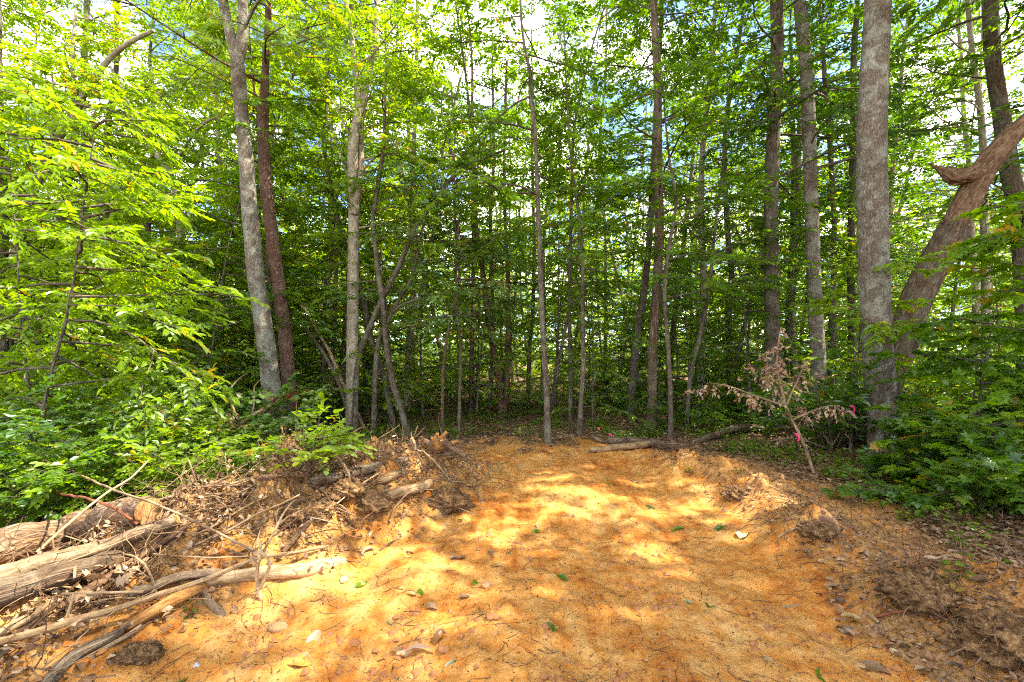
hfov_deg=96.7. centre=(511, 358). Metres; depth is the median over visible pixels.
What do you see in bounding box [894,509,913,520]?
seedling
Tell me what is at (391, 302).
understory sapling
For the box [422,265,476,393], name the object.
understory sapling
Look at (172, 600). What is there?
branch
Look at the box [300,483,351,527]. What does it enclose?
stick
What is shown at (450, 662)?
fallen leaf
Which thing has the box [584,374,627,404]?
shrub
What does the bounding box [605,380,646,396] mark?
shrub
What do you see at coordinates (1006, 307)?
understory sapling
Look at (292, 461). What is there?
branch
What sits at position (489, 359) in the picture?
understory sapling
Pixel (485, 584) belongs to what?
fallen leaf
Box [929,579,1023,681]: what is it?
root clod
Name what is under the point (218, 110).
forest tree
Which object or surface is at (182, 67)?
forest tree
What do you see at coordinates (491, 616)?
stone
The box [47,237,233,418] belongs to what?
understory sapling
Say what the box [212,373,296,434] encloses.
dead branch
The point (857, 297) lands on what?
understory sapling
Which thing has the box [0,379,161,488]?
shrub
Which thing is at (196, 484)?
bare branch
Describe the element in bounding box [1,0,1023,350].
sky
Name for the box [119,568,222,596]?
hollow branch
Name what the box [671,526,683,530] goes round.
fallen leaf
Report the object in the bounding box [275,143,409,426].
understory sapling
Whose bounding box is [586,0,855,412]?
forest tree
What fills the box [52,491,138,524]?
twig
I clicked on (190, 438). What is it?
shrub
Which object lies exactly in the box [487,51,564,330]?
forest tree
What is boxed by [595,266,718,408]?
understory sapling
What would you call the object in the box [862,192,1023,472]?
understory sapling
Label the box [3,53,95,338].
forest tree
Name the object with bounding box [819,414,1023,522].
shrub
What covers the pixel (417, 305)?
forest tree
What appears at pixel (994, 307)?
understory sapling
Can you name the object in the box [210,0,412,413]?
forest tree
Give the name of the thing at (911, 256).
forest tree
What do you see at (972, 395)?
shrub
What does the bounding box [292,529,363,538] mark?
stick
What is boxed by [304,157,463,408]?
understory sapling
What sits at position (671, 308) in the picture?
forest tree
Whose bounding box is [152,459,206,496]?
stick
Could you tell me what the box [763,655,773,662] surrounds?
fallen leaf
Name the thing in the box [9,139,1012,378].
woodland
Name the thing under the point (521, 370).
understory sapling
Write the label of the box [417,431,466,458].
stump
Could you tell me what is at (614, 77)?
forest tree
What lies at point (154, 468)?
shrub
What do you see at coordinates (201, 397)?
shrub
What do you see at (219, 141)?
forest tree
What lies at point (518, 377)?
forest tree
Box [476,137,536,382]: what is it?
forest tree
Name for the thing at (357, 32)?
forest tree
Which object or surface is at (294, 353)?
understory sapling
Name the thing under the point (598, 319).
understory sapling
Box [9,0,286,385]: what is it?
forest tree
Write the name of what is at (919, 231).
forest tree
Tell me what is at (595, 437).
branch
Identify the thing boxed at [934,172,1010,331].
forest tree
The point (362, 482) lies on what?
stick
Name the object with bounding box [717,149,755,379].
forest tree
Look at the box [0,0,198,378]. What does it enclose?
forest tree
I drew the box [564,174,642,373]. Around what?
forest tree
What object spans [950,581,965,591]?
fallen leaf
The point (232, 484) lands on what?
stick
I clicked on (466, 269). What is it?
forest tree
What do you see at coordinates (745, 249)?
forest tree
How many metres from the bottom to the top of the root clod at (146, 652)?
0.182 m
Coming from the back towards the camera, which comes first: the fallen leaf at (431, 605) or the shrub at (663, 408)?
the shrub at (663, 408)
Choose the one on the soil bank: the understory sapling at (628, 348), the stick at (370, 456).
the stick at (370, 456)
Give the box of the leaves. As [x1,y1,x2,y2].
[8,447,912,681]
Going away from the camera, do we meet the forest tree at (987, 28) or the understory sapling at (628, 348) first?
the forest tree at (987, 28)
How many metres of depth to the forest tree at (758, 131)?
16.60 m
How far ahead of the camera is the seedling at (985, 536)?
3.94 m
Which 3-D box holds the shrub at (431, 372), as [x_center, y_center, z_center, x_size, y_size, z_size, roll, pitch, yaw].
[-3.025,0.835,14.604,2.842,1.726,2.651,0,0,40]
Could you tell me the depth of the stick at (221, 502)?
3.49 m
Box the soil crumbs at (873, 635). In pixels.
[0,443,1023,681]
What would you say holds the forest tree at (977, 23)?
on the forest floor
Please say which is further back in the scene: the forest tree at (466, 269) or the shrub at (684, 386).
the forest tree at (466, 269)
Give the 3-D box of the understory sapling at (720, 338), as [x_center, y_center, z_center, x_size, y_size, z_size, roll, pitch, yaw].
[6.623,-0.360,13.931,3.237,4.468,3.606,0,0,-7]
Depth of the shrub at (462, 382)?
16.45 m
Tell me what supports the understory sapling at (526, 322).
on the forest floor
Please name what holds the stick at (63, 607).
on the soil bank
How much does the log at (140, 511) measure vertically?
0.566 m
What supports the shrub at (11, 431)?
on the forest floor
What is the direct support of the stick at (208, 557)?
on the pole at (27, 634)
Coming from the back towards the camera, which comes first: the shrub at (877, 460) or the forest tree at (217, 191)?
the forest tree at (217, 191)
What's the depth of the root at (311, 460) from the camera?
4.24 m
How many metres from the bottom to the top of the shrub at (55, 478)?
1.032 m
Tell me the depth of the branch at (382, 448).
4.96 m
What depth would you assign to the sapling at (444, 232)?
9.51 m
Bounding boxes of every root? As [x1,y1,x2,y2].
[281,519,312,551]
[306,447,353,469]
[361,546,374,555]
[778,527,845,537]
[874,609,909,617]
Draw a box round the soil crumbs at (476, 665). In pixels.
[12,437,918,681]
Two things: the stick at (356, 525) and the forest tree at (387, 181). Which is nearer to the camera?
the stick at (356, 525)
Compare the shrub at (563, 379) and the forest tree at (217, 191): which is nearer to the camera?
the shrub at (563, 379)
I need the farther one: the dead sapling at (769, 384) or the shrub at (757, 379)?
the shrub at (757, 379)
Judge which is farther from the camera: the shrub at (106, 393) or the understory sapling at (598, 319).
the understory sapling at (598, 319)
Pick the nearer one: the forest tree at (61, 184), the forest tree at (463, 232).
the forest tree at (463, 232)
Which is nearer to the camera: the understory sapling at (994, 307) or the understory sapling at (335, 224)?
the understory sapling at (335, 224)
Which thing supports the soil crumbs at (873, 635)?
on the soil bank
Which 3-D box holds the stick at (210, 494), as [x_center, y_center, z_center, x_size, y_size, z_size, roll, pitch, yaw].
[-2.325,1.039,3.597,0.815,0.158,0.057,0,0,-38]
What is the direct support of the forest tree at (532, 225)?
on the forest floor
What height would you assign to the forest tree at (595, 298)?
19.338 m
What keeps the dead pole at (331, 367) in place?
on the forest floor
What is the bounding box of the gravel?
[84,447,929,681]
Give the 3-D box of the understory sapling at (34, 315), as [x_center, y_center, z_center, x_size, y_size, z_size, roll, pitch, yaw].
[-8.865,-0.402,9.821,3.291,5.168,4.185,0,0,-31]
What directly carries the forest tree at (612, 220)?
on the forest floor
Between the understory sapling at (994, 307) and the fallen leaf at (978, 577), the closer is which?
the fallen leaf at (978, 577)
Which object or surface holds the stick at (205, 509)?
on the soil bank
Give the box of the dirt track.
[0,437,937,681]
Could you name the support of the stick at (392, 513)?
on the soil bank
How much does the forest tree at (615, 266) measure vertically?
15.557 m
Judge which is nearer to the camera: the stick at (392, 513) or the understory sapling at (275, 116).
the stick at (392, 513)
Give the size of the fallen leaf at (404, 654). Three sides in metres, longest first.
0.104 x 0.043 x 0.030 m
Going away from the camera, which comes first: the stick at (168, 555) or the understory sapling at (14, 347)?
the stick at (168, 555)
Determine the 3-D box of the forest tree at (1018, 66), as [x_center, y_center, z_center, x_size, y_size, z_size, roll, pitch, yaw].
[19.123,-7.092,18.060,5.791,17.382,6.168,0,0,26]
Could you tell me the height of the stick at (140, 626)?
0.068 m
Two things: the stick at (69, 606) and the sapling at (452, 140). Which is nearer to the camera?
the stick at (69, 606)
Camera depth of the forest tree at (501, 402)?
13.02 m
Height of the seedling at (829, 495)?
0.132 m
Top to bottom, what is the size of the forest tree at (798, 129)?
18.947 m
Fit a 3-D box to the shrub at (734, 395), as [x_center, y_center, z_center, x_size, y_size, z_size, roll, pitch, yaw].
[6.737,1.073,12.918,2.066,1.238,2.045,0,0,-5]
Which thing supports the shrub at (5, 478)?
on the forest floor
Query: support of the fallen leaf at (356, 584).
on the dirt track
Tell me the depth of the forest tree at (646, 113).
24.93 m
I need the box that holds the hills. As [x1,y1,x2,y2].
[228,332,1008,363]
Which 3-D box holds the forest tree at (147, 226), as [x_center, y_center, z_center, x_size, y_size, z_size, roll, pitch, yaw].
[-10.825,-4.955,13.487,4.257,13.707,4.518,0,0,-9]
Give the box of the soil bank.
[0,435,1023,681]
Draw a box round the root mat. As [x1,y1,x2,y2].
[40,406,1023,681]
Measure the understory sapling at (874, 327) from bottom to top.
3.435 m
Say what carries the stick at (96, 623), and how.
on the brush tangle at (206, 505)
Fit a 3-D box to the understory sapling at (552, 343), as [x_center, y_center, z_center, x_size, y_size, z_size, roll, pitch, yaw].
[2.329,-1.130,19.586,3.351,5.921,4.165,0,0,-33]
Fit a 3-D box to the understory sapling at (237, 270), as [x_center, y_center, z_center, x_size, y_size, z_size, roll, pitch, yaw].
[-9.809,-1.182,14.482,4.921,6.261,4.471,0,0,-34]
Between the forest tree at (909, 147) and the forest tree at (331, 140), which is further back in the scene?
the forest tree at (909, 147)
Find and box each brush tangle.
[0,414,511,681]
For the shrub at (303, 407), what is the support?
on the forest floor
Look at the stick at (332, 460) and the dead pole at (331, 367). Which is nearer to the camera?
the stick at (332, 460)
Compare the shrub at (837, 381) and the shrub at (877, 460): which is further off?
the shrub at (837, 381)
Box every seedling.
[182,599,202,619]
[828,490,841,498]
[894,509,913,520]
[939,560,959,579]
[948,543,985,583]
[967,522,990,541]
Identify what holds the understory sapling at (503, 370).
on the forest floor
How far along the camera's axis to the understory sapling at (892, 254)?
11.78 m
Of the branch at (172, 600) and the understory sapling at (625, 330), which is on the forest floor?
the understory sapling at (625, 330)
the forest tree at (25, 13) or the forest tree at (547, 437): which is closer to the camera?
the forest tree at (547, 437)
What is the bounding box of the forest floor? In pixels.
[0,364,1023,666]
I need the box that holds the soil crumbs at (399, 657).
[78,444,913,681]
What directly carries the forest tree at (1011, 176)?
on the forest floor
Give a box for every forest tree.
[0,0,101,421]
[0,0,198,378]
[0,1,177,394]
[1,0,82,307]
[2,0,115,367]
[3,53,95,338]
[4,0,196,420]
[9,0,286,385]
[13,28,239,403]
[14,86,116,303]
[28,1,226,392]
[28,20,228,338]
[29,38,229,358]
[34,134,100,269]
[77,0,391,364]
[90,21,239,329]
[113,13,225,330]
[125,0,299,399]
[161,0,364,442]
[162,0,306,380]
[176,1,360,343]
[181,1,352,388]
[189,126,278,327]
[199,92,321,373]
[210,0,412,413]
[226,102,340,348]
[241,3,378,364]
[246,0,455,431]
[247,0,436,418]
[253,0,419,394]
[276,119,364,379]
[303,0,461,410]
[319,66,434,373]
[330,132,424,382]
[338,0,477,410]
[340,0,494,398]
[343,0,465,400]
[344,147,406,388]
[361,86,487,382]
[378,2,496,367]
[380,178,466,384]
[394,198,455,347]
[399,63,512,396]
[402,0,540,411]
[402,0,631,442]
[405,0,567,415]
[418,168,500,387]
[419,0,585,412]
[428,117,511,380]
[441,185,489,346]
[442,224,505,377]
[457,121,549,378]
[469,2,621,401]
[474,97,565,366]
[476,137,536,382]
[478,22,567,347]
[478,135,553,381]
[479,0,592,405]
[480,53,543,389]
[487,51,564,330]
[518,0,686,422]
[522,0,691,402]
[522,116,575,381]
[523,0,688,394]
[536,0,831,429]
[542,0,643,377]
[544,0,766,416]
[547,175,600,376]
[561,149,618,377]
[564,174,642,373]
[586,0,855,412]
[591,22,694,383]
[591,134,660,372]
[599,74,736,343]
[601,127,681,381]
[623,0,764,396]
[635,0,799,409]
[639,201,687,377]
[647,71,746,380]
[655,0,1023,427]
[658,0,989,427]
[662,88,740,356]
[664,195,718,338]
[668,99,841,361]
[670,85,756,355]
[672,9,861,402]
[686,0,902,385]
[707,0,862,394]
[708,34,827,378]
[709,75,825,385]
[710,36,827,360]
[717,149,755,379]
[731,213,783,343]
[739,0,908,458]
[742,151,834,350]
[743,0,948,395]
[747,118,827,377]
[758,0,932,382]
[779,120,855,364]
[787,0,1005,296]
[813,0,1023,89]
[819,0,1023,399]
[819,33,934,360]
[820,2,927,355]
[820,33,951,313]
[823,169,906,374]
[826,0,1007,386]
[826,153,907,333]
[828,0,1023,395]
[838,40,965,350]
[840,81,1003,368]
[842,183,958,382]
[856,0,1023,369]
[892,204,962,360]
[893,27,1023,361]
[904,161,1010,350]
[906,0,1023,303]
[921,0,1023,322]
[924,117,1011,325]
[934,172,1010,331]
[946,46,1023,284]
[963,107,1023,306]
[990,0,1023,176]
[1005,67,1023,84]
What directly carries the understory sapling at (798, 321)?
on the forest floor
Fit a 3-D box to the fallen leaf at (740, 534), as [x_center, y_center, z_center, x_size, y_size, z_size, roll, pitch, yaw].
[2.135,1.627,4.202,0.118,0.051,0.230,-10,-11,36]
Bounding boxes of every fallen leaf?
[288,651,313,665]
[306,630,321,643]
[340,576,347,582]
[354,581,367,587]
[390,647,401,652]
[396,650,409,657]
[405,643,428,652]
[416,588,422,597]
[425,602,437,609]
[433,630,443,642]
[442,660,456,670]
[450,555,465,558]
[459,593,468,597]
[482,581,490,587]
[546,622,554,631]
[557,573,567,580]
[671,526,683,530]
[714,525,726,530]
[736,531,747,538]
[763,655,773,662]
[816,667,825,681]
[841,612,861,622]
[859,660,888,673]
[923,554,962,560]
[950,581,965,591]
[968,574,998,580]
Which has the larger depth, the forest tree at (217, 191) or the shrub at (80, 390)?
the forest tree at (217, 191)
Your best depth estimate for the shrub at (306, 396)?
8.91 m
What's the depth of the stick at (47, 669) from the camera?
2.26 m
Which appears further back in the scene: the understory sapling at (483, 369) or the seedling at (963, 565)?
the understory sapling at (483, 369)
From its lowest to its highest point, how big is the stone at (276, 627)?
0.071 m
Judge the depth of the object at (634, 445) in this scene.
7.64 m
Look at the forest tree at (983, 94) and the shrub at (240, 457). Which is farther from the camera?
the forest tree at (983, 94)
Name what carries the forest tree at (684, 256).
on the forest floor
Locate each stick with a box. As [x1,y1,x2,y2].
[0,545,124,628]
[0,594,38,633]
[5,659,115,677]
[36,460,148,552]
[40,578,176,669]
[45,614,178,675]
[61,590,143,594]
[64,593,74,618]
[69,532,143,560]
[89,577,145,587]
[89,597,134,603]
[103,624,142,648]
[123,502,207,532]
[125,547,198,562]
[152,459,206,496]
[154,500,216,522]
[154,553,256,557]
[159,475,228,499]
[162,472,274,501]
[166,492,232,511]
[166,503,240,513]
[167,507,263,517]
[190,494,299,547]
[191,495,268,537]
[202,455,278,487]
[218,496,235,509]
[224,493,332,554]
[229,474,267,483]
[231,468,287,495]
[245,493,340,524]
[253,498,304,551]
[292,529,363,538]
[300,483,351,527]
[311,474,361,519]
[324,426,364,470]
[329,506,384,540]
[333,453,351,482]
[334,446,404,469]
[336,472,379,504]
[344,517,357,528]
[354,506,387,515]
[380,535,401,550]
[389,489,434,522]
[421,449,454,485]
[434,478,473,482]
[780,604,801,607]
[863,612,880,623]
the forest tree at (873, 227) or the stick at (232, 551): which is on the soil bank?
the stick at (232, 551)
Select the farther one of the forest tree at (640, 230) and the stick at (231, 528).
the forest tree at (640, 230)
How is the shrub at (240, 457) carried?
on the forest floor
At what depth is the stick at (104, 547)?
2.90 m
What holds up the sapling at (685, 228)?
on the forest floor
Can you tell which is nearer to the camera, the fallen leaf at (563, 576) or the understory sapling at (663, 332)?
the fallen leaf at (563, 576)
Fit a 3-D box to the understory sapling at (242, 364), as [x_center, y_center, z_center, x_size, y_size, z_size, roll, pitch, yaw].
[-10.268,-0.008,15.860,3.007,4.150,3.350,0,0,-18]
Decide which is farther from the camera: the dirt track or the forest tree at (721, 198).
the forest tree at (721, 198)
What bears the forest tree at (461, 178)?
on the forest floor
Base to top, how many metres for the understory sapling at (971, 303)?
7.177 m
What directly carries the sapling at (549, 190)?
on the forest floor
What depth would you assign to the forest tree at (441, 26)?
19.73 m
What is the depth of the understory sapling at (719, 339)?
20.93 m
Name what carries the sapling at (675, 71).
on the forest floor
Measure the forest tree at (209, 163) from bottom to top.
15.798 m
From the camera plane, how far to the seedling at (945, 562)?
2.75 m
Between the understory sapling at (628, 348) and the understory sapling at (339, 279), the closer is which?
the understory sapling at (339, 279)
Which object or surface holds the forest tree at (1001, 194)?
on the forest floor
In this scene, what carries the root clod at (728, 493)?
on the soil bank
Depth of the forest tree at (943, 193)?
18.87 m
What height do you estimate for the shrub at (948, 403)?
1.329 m
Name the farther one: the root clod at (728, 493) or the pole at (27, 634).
the root clod at (728, 493)
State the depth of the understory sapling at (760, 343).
20.34 m
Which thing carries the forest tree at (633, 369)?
on the forest floor
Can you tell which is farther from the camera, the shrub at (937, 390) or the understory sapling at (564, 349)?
the understory sapling at (564, 349)
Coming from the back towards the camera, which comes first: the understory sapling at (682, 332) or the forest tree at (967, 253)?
the forest tree at (967, 253)
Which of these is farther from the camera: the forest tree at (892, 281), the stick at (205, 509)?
the forest tree at (892, 281)
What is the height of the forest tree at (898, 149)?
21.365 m
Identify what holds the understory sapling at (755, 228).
on the forest floor
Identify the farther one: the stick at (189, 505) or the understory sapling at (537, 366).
the understory sapling at (537, 366)
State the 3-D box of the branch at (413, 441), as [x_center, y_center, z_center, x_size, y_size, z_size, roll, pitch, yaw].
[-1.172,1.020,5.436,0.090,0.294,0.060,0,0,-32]
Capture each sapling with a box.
[0,72,219,434]
[0,75,270,519]
[0,78,204,443]
[0,119,133,412]
[0,196,91,406]
[0,224,110,422]
[0,230,183,415]
[15,216,178,399]
[41,232,199,413]
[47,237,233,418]
[54,213,255,420]
[70,211,278,408]
[97,91,340,447]
[101,211,244,372]
[118,226,257,390]
[154,145,372,402]
[181,87,345,411]
[195,189,338,397]
[196,308,252,374]
[210,258,344,418]
[231,75,429,424]
[238,329,317,382]
[248,229,361,408]
[250,162,397,416]
[254,499,301,601]
[262,58,396,430]
[273,243,361,398]
[274,175,377,379]
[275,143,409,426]
[287,0,462,437]
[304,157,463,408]
[315,213,388,383]
[322,85,509,434]
[357,72,535,433]
[358,188,479,417]
[359,234,439,399]
[359,299,434,408]
[366,60,538,432]
[367,197,468,393]
[389,157,528,434]
[400,188,555,416]
[411,231,526,409]
[411,289,500,398]
[419,299,504,403]
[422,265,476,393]
[438,302,512,396]
[455,242,539,391]
[462,295,524,397]
[465,307,536,403]
[480,193,620,413]
[490,0,647,433]
[509,201,616,402]
[524,304,595,386]
[525,229,646,404]
[525,268,616,397]
[527,157,611,406]
[532,270,664,432]
[549,259,645,396]
[572,0,787,438]
[574,296,664,404]
[586,298,675,396]
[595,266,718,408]
[596,266,691,403]
[600,288,663,383]
[610,257,753,409]
[615,230,709,391]
[621,284,679,380]
[636,253,746,423]
[640,78,816,428]
[643,209,754,400]
[657,208,847,424]
[657,282,742,382]
[673,281,763,415]
[675,295,764,400]
[677,285,799,417]
[682,327,857,472]
[684,306,764,380]
[687,168,859,399]
[716,262,846,413]
[742,292,801,385]
[750,175,862,388]
[750,276,810,375]
[753,266,809,377]
[755,273,845,381]
[761,241,936,416]
[785,212,954,410]
[785,251,962,451]
[802,279,860,366]
[827,233,945,386]
[836,250,947,379]
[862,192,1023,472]
[864,305,1023,449]
[891,180,1023,403]
[915,313,1023,413]
[935,224,1015,367]
[945,228,1012,361]
[962,305,1013,360]
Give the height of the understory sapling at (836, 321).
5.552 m
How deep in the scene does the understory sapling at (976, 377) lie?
9.12 m
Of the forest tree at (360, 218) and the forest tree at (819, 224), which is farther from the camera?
the forest tree at (819, 224)
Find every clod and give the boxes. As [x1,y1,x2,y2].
[107,634,166,666]
[277,489,348,527]
[319,465,370,503]
[355,481,394,524]
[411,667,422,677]
[417,483,480,515]
[436,645,449,653]
[715,480,749,502]
[796,515,844,544]
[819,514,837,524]
[869,554,962,621]
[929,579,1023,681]
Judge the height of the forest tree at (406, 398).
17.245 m
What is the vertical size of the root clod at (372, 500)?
0.431 m
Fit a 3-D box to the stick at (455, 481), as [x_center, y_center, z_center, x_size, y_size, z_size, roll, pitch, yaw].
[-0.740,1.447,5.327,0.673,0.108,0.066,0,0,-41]
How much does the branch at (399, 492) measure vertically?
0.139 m
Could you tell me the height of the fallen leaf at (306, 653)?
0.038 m
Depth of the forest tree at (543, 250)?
16.00 m
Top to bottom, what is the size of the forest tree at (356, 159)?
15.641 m
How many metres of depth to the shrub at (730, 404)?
12.19 m
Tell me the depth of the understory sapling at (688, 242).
19.44 m
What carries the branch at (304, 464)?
on the soil bank
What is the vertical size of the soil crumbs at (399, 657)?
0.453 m
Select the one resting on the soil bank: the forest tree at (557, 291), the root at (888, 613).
the root at (888, 613)
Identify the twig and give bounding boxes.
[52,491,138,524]
[72,470,260,554]
[123,553,154,592]
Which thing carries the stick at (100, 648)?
on the dirt track
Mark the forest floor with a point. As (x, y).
(532, 436)
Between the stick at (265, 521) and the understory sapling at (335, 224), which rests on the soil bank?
the stick at (265, 521)
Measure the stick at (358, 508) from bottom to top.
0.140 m
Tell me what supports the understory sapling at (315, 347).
on the forest floor
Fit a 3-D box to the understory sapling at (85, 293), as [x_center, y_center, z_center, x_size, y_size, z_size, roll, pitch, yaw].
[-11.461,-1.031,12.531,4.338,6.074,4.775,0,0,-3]
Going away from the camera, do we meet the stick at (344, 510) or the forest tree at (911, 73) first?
the stick at (344, 510)
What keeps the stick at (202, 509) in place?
on the soil bank
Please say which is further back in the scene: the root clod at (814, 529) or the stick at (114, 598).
the root clod at (814, 529)
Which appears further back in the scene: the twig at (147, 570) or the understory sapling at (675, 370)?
the understory sapling at (675, 370)
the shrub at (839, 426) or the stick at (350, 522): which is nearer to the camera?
the stick at (350, 522)
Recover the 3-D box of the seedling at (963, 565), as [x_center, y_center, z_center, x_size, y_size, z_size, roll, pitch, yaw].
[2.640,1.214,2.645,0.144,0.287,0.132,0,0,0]
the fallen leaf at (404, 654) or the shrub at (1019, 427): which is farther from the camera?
the shrub at (1019, 427)
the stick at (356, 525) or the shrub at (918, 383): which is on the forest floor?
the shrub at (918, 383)
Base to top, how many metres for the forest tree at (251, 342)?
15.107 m
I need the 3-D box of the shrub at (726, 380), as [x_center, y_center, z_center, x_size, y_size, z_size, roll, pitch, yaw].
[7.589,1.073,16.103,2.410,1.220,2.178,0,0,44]
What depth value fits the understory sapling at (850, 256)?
12.07 m
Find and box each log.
[0,496,163,564]
[0,515,180,576]
[0,550,123,606]
[193,556,347,585]
[607,436,685,450]
[690,424,764,443]
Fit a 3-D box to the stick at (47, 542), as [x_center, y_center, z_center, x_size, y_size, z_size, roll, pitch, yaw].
[-2.799,0.973,3.070,0.025,0.461,0.599,0,0,27]
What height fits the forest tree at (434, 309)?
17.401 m
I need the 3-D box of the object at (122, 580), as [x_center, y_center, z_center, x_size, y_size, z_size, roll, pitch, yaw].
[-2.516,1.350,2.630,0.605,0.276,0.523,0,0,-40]
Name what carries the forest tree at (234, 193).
on the forest floor
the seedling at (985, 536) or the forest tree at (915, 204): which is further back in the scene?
the forest tree at (915, 204)
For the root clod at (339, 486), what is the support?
on the soil bank
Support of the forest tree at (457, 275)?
on the forest floor
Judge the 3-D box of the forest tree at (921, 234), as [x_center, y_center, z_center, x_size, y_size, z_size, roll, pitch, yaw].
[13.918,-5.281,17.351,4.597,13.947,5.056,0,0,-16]
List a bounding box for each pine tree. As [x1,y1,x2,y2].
[8,0,362,438]
[168,1,334,328]
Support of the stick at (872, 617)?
on the soil bank
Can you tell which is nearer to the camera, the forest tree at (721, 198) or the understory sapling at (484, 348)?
the understory sapling at (484, 348)
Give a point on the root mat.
(818, 502)
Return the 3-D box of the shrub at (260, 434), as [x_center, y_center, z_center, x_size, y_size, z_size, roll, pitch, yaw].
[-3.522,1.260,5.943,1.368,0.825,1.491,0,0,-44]
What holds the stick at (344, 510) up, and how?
on the soil bank
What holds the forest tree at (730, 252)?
on the forest floor
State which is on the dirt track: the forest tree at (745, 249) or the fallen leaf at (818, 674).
the fallen leaf at (818, 674)
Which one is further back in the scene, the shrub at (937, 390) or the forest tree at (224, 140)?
the forest tree at (224, 140)
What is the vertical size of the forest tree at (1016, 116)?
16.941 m
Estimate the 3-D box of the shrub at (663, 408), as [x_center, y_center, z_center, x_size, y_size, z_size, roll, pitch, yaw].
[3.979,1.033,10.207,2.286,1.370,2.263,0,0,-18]
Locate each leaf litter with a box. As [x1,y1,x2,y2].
[0,428,523,681]
[8,448,923,681]
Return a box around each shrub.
[0,363,236,497]
[0,374,168,511]
[0,376,265,509]
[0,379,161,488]
[0,423,154,527]
[0,460,23,517]
[6,378,169,473]
[60,359,267,457]
[62,365,249,430]
[87,366,263,444]
[113,365,333,459]
[147,432,274,486]
[163,369,241,407]
[191,422,301,476]
[197,411,294,459]
[230,392,376,474]
[245,394,329,431]
[257,374,343,428]
[358,379,402,408]
[385,357,456,407]
[401,369,461,404]
[430,363,485,401]
[511,376,539,398]
[550,375,601,395]
[553,368,622,400]
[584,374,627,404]
[590,388,623,406]
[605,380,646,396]
[635,373,742,435]
[636,380,693,407]
[672,376,711,400]
[684,374,752,413]
[693,373,757,399]
[711,375,764,411]
[726,381,795,416]
[733,395,805,433]
[740,371,810,413]
[745,348,977,450]
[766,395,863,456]
[790,371,863,398]
[807,375,917,409]
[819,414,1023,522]
[832,377,1020,435]
[844,358,979,415]
[850,422,979,484]
[869,395,1023,465]
[872,389,1023,494]
[892,407,1023,498]
[904,368,991,412]
[906,386,977,410]
[943,372,1015,414]
[949,376,988,408]
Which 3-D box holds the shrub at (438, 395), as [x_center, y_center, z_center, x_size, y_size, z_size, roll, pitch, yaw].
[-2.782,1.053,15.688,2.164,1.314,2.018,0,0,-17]
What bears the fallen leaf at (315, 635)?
on the dirt track
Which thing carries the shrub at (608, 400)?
on the forest floor
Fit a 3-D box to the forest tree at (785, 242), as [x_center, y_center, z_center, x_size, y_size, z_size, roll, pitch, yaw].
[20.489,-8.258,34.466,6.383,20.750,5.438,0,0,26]
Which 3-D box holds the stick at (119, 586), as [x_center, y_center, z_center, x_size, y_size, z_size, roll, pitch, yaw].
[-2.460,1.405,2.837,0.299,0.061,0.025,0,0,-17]
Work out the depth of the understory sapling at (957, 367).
6.15 m
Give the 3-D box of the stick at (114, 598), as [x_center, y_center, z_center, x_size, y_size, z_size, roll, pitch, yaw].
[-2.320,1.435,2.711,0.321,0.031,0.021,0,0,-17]
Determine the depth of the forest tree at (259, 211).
15.33 m
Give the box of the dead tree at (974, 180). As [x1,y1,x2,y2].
[798,113,1023,444]
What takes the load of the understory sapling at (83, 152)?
on the forest floor
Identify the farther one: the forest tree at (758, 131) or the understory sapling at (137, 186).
the forest tree at (758, 131)
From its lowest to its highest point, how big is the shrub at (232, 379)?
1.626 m
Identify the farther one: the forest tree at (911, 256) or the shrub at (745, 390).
the forest tree at (911, 256)
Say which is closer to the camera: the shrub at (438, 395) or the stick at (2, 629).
the stick at (2, 629)
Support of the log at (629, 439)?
on the forest floor
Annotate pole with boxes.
[0,545,334,644]
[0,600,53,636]
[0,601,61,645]
[296,299,365,428]
[300,322,344,407]
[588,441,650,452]
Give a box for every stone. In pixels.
[268,620,287,632]
[485,612,500,620]
[853,663,865,668]
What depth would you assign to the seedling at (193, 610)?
2.85 m
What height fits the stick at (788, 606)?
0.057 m
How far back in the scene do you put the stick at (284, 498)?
3.79 m
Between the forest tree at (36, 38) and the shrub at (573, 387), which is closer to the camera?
the forest tree at (36, 38)
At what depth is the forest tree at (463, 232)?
18.64 m
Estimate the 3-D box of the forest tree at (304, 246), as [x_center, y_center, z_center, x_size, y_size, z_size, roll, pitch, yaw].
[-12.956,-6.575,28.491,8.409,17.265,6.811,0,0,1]
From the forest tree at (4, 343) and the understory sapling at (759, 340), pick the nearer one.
the forest tree at (4, 343)
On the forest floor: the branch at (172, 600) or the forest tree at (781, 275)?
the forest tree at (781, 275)
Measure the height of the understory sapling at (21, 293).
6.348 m
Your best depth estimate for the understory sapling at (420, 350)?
12.04 m
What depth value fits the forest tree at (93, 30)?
13.36 m
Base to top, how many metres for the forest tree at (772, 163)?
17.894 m
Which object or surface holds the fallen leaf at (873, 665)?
on the dirt track
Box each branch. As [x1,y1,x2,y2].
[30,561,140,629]
[41,622,131,681]
[61,521,192,607]
[113,582,207,631]
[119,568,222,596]
[183,457,214,509]
[200,587,225,616]
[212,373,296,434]
[252,471,312,480]
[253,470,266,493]
[288,454,305,470]
[295,453,308,470]
[306,457,409,487]
[377,468,408,483]
[380,440,385,458]
[384,479,433,499]
[410,433,416,451]
[590,434,607,443]
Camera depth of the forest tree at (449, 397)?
16.47 m
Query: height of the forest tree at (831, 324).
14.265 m
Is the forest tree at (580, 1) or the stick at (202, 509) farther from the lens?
the forest tree at (580, 1)

